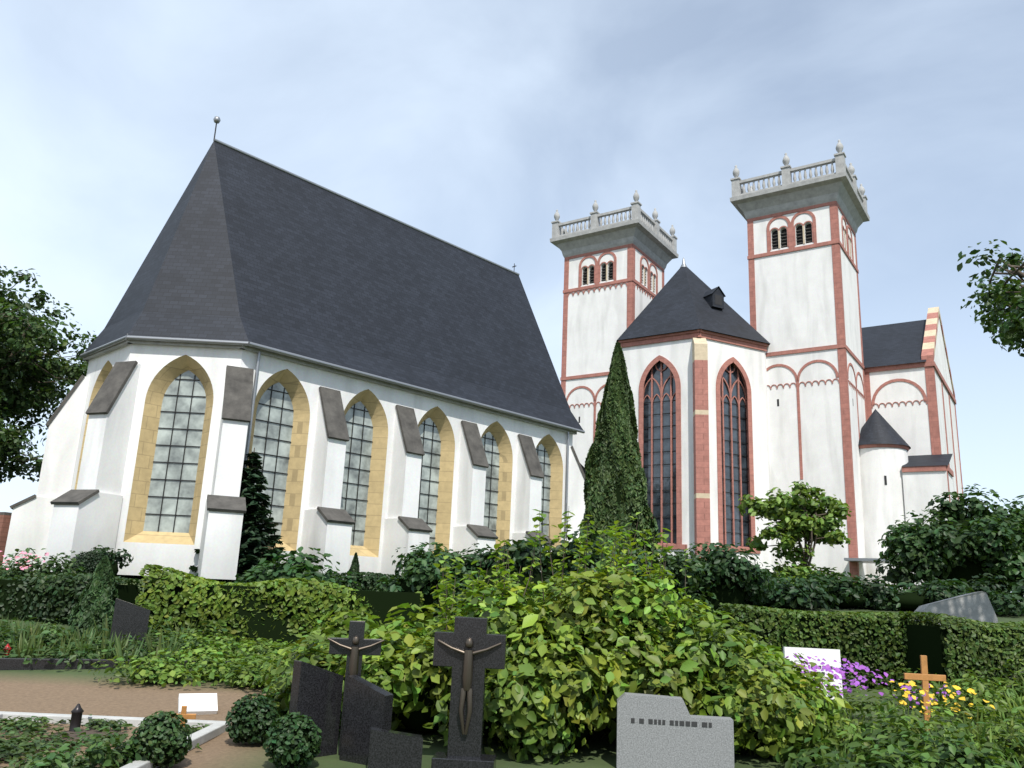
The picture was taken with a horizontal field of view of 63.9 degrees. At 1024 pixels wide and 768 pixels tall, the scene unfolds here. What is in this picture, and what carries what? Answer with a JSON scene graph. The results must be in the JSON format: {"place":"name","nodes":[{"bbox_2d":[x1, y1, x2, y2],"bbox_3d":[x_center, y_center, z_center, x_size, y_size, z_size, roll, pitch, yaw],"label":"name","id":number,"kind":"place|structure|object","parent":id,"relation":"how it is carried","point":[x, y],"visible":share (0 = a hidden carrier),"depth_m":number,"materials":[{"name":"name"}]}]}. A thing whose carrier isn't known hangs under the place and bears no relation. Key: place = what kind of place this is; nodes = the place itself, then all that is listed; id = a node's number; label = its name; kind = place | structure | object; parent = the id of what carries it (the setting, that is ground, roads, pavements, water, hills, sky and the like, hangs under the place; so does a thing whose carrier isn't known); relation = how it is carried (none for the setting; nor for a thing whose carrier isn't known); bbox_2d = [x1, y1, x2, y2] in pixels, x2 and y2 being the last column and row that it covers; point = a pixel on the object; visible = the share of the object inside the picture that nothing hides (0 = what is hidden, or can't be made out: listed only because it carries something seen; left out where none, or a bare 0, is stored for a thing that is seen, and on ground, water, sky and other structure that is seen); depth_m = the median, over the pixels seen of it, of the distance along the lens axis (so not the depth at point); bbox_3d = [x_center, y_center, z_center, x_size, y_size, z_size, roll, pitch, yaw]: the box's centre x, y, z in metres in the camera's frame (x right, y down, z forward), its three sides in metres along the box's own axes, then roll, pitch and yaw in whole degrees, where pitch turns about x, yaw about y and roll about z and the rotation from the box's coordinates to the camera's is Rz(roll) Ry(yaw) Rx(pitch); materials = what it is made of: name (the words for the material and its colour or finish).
{"place":"outdoors","nodes":[
{"label":"outdoors","id":0,"kind":"place"},
{"bbox_2d":[0,404,46,482],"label":"tree","id":1,"kind":"object","parent":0,"point":[11,440],"depth_m":30.78,"materials":[{"name":"green plant"}]},
{"bbox_2d":[0,263,96,434],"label":"tree","id":2,"kind":"object","parent":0,"point":[12,330],"depth_m":33.52,"materials":[{"name":"green plant"}]},
{"bbox_2d":[0,570,1023,767],"bbox_3d":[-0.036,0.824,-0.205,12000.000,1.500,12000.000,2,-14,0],"label":"ground","id":3,"kind":"structure","parent":0,"point":[52,691],"depth_m":9.62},
{"bbox_2d":[0,512,11,563],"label":"brick wall","id":4,"kind":"structure","parent":3,"relation":"on","point":[5,518],"depth_m":28.15,"materials":[{"name":"brick"}]},
{"bbox_2d":[2,644,11,656],"bbox_3d":[-7.428,3.967,12.073,0.130,0.290,0.124,2,-14,0],"label":"lantern","id":5,"kind":"object","parent":3,"relation":"on","point":[9,649],"visible":0.47,"depth_m":12.06,"materials":[{"name":"red"}]},
{"bbox_2d":[0,572,142,624],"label":"hedge","id":6,"kind":"object","parent":3,"relation":"on","point":[82,580],"depth_m":16.30,"materials":[{"name":"green plant"}]},
{"bbox_2d":[66,555,117,636],"bbox_3d":[-7.066,3.676,14.050,0.952,1.469,0.896,2,-14,0],"label":"conifer shrub","id":7,"kind":"object","parent":3,"relation":"on","point":[98,596],"depth_m":13.83,"materials":[{"name":"green plant"}]},
{"bbox_2d":[0,711,230,767],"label":"grave border","id":8,"kind":"object","parent":3,"relation":"on","point":[214,729],"visible":0.48,"depth_m":8.64,"materials":[{"name":"stone"}]},
{"bbox_2d":[69,703,83,731],"bbox_3d":[-4.369,3.357,8.239,0.130,0.290,0.124,2,-14,0],"label":"lantern","id":9,"kind":"object","parent":8,"relation":"on","point":[77,711],"visible":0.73,"depth_m":8.21,"materials":[{"name":"grey metal"}]},
{"bbox_2d":[0,657,230,669],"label":"stone curb","id":10,"kind":"structure","parent":3,"relation":"on","point":[11,663],"depth_m":11.81,"materials":[{"name":"black stone"}]},
{"bbox_2d":[109,598,149,658],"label":"grave slab","id":11,"kind":"structure","parent":3,"relation":"on","point":[131,619],"depth_m":12.91,"materials":[{"name":"black stone"}]},
{"bbox_2d":[172,706,195,726],"bbox_3d":[-3.290,3.395,8.204,0.240,0.360,0.028,6,0,-15],"label":"wooden cross","id":12,"kind":"object","parent":3,"relation":"on","point":[184,714],"visible":0.52,"depth_m":8.20,"materials":[{"name":"orange wood"}]},
{"bbox_2d":[178,693,217,714],"bbox_3d":[-3.638,3.709,9.515,0.420,0.060,0.300,9,17,-24],"label":"pillow stone","id":13,"kind":"object","parent":3,"relation":"on","point":[200,703],"visible":0.91,"depth_m":9.49,"materials":[{"name":"white stone"}]},
{"bbox_2d":[189,448,285,582],"bbox_3d":[-8.441,4.298,26.192,3.047,4.605,3.057,2,-14,0],"label":"spruce","id":14,"kind":"object","parent":3,"relation":"on","point":[254,533],"depth_m":25.99,"materials":[{"name":"green plant"}]},
{"bbox_2d":[135,564,423,645],"bbox_3d":[-4.217,4.168,15.037,5.121,1.501,2.222,2,-14,0],"label":"bright hedge","id":15,"kind":"object","parent":3,"relation":"on","point":[158,575],"depth_m":14.74,"materials":[{"name":"green plant"}]},
{"bbox_2d":[2,340,584,579],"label":"church wall","id":16,"kind":"structure","parent":3,"relation":"on","point":[149,445],"depth_m":28.18,"materials":[{"name":"white paint"}]},
{"bbox_2d":[80,116,585,473],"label":"church roof","id":17,"kind":"structure","parent":16,"relation":"attached to","point":[247,249],"depth_m":32.92,"materials":[{"name":"grey tile"}]},
{"bbox_2d":[289,660,343,756],"bbox_3d":[-1.854,3.052,7.755,0.120,0.860,0.500,-10,-18,41],"label":"gravestone","id":18,"kind":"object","parent":3,"relation":"on","point":[316,694],"depth_m":7.72,"materials":[{"name":"black stone"}]},
{"bbox_2d":[349,552,359,576],"bbox_3d":[-4.261,5.170,22.256,0.535,1.211,0.494,2,-14,0],"label":"small conifer","id":19,"kind":"object","parent":3,"relation":"on","point":[355,566],"visible":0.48,"depth_m":22.27,"materials":[{"name":"green plant"}]},
{"bbox_2d":[327,621,383,754],"bbox_3d":[-1.542,2.930,7.918,0.547,1.240,0.200,4,-14,-8],"label":"grave cross","id":20,"kind":"object","parent":3,"relation":"on","point":[355,646],"visible":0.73,"depth_m":7.98,"materials":[{"name":"black stone"}]},
{"bbox_2d":[251,564,462,606],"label":"hedge","id":21,"kind":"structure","parent":3,"relation":"on","point":[372,575],"depth_m":21.36,"materials":[{"name":"green plant"}]},
{"bbox_2d":[339,674,392,764],"bbox_3d":[-1.335,3.089,7.566,0.480,0.740,0.120,-6,-16,31],"label":"gravestone","id":22,"kind":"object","parent":3,"relation":"on","point":[367,705],"depth_m":7.52,"materials":[{"name":"black stone"}]},
{"bbox_2d":[367,727,422,767],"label":"grave slab","id":23,"kind":"structure","parent":3,"relation":"on","point":[391,749],"depth_m":7.12,"materials":[{"name":"black stone"}]},
{"bbox_2d":[431,616,506,767],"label":"grave cross","id":24,"kind":"object","parent":3,"relation":"on","point":[469,650],"visible":1,"depth_m":7.43,"materials":[{"name":"black stone"}]},
{"bbox_2d":[0,551,994,718],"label":"flowers","id":25,"kind":"object","parent":3,"relation":"on","point":[860,677],"visible":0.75,"depth_m":10.62,"materials":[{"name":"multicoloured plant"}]},
{"bbox_2d":[0,548,1023,767],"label":"ground plants","id":26,"kind":"object","parent":3,"relation":"on","point":[961,740],"depth_m":8.53,"materials":[{"name":"green plant"}]},
{"bbox_2d":[254,503,852,764],"bbox_3d":[0.467,2.691,9.512,6.645,2.667,3.552,2,-14,0],"label":"bush","id":27,"kind":"object","parent":3,"relation":"on","point":[539,684],"depth_m":8.54,"materials":[{"name":"green plant"}]},
{"bbox_2d":[88,484,1023,620],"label":"shrubs","id":28,"kind":"object","parent":3,"relation":"on","point":[918,547],"depth_m":25.23,"materials":[{"name":"green plant"}]},
{"bbox_2d":[579,342,659,560],"bbox_3d":[2.867,2.399,22.390,2.501,7.435,2.378,2,-14,0],"label":"thuja","id":29,"kind":"object","parent":3,"relation":"on","point":[616,424],"depth_m":21.85,"materials":[{"name":"green plant"}]},
{"bbox_2d":[616,692,733,767],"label":"gravestone","id":30,"kind":"object","parent":3,"relation":"on","point":[657,731],"visible":1,"depth_m":7.71,"materials":[{"name":"stone"}]},
{"bbox_2d":[737,480,851,567],"bbox_3d":[9.910,5.551,29.168,4.048,4.344,3.164,2,-14,0],"label":"tree","id":31,"kind":"object","parent":3,"relation":"on","point":[785,504],"depth_m":28.73,"materials":[{"name":"green plant"}]},
{"bbox_2d":[783,647,842,699],"bbox_3d":[4.375,4.231,11.953,0.780,0.740,0.124,1,-18,8],"label":"white gravestone","id":32,"kind":"object","parent":3,"relation":"on","point":[829,656],"visible":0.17,"depth_m":11.96,"materials":[{"name":"stone"}]},
{"bbox_2d":[772,561,853,583],"bbox_3d":[10.558,6.957,28.599,3.559,1.542,3.458,2,-14,0],"label":"shrub","id":33,"kind":"object","parent":3,"relation":"on","point":[795,569],"depth_m":28.50,"materials":[{"name":"green plant"}]},
{"bbox_2d":[718,603,930,690],"bbox_3d":[5.142,4.425,13.665,3.280,1.393,1.322,2,-14,0],"label":"hedge","id":34,"kind":"object","parent":3,"relation":"on","point":[751,612],"depth_m":13.26,"materials":[{"name":"green plant"}]},
{"bbox_2d":[904,655,945,729],"bbox_3d":[5.214,3.917,10.351,0.500,0.950,0.039,1,-12,6],"label":"wooden cross","id":35,"kind":"object","parent":3,"relation":"on","point":[924,677],"visible":0.76,"depth_m":10.37,"materials":[{"name":"orange wood"}]},
{"bbox_2d":[914,591,997,624],"bbox_3d":[9.670,5.154,17.980,1.596,1.250,0.723,1,-14,5],"label":"gravestone","id":36,"kind":"object","parent":3,"relation":"on","point":[976,606],"visible":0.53,"depth_m":17.74,"materials":[{"name":"stone"}]},
{"bbox_2d":[895,611,1023,701],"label":"hedge","id":37,"kind":"object","parent":3,"relation":"on","point":[954,623],"depth_m":12.51,"materials":[{"name":"green plant"}]},
{"bbox_2d":[0,0,1023,601],"label":"sky","id":38,"kind":"structure","parent":0,"point":[467,124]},
{"bbox_2d":[550,140,964,589],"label":"church","id":39,"kind":"structure","parent":0,"point":[724,421],"depth_m":55.61,"materials":[{"name":"paint"}]},
{"bbox_2d":[616,258,951,466],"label":"church roofs","id":40,"kind":"structure","parent":39,"relation":"attached to","point":[685,298],"depth_m":57.31,"materials":[{"name":"grey tile"}]},
{"bbox_2d":[957,239,1023,356],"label":"tree","id":41,"kind":"object","parent":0,"point":[1011,331],"depth_m":15.34,"materials":[{"name":"green plant"}]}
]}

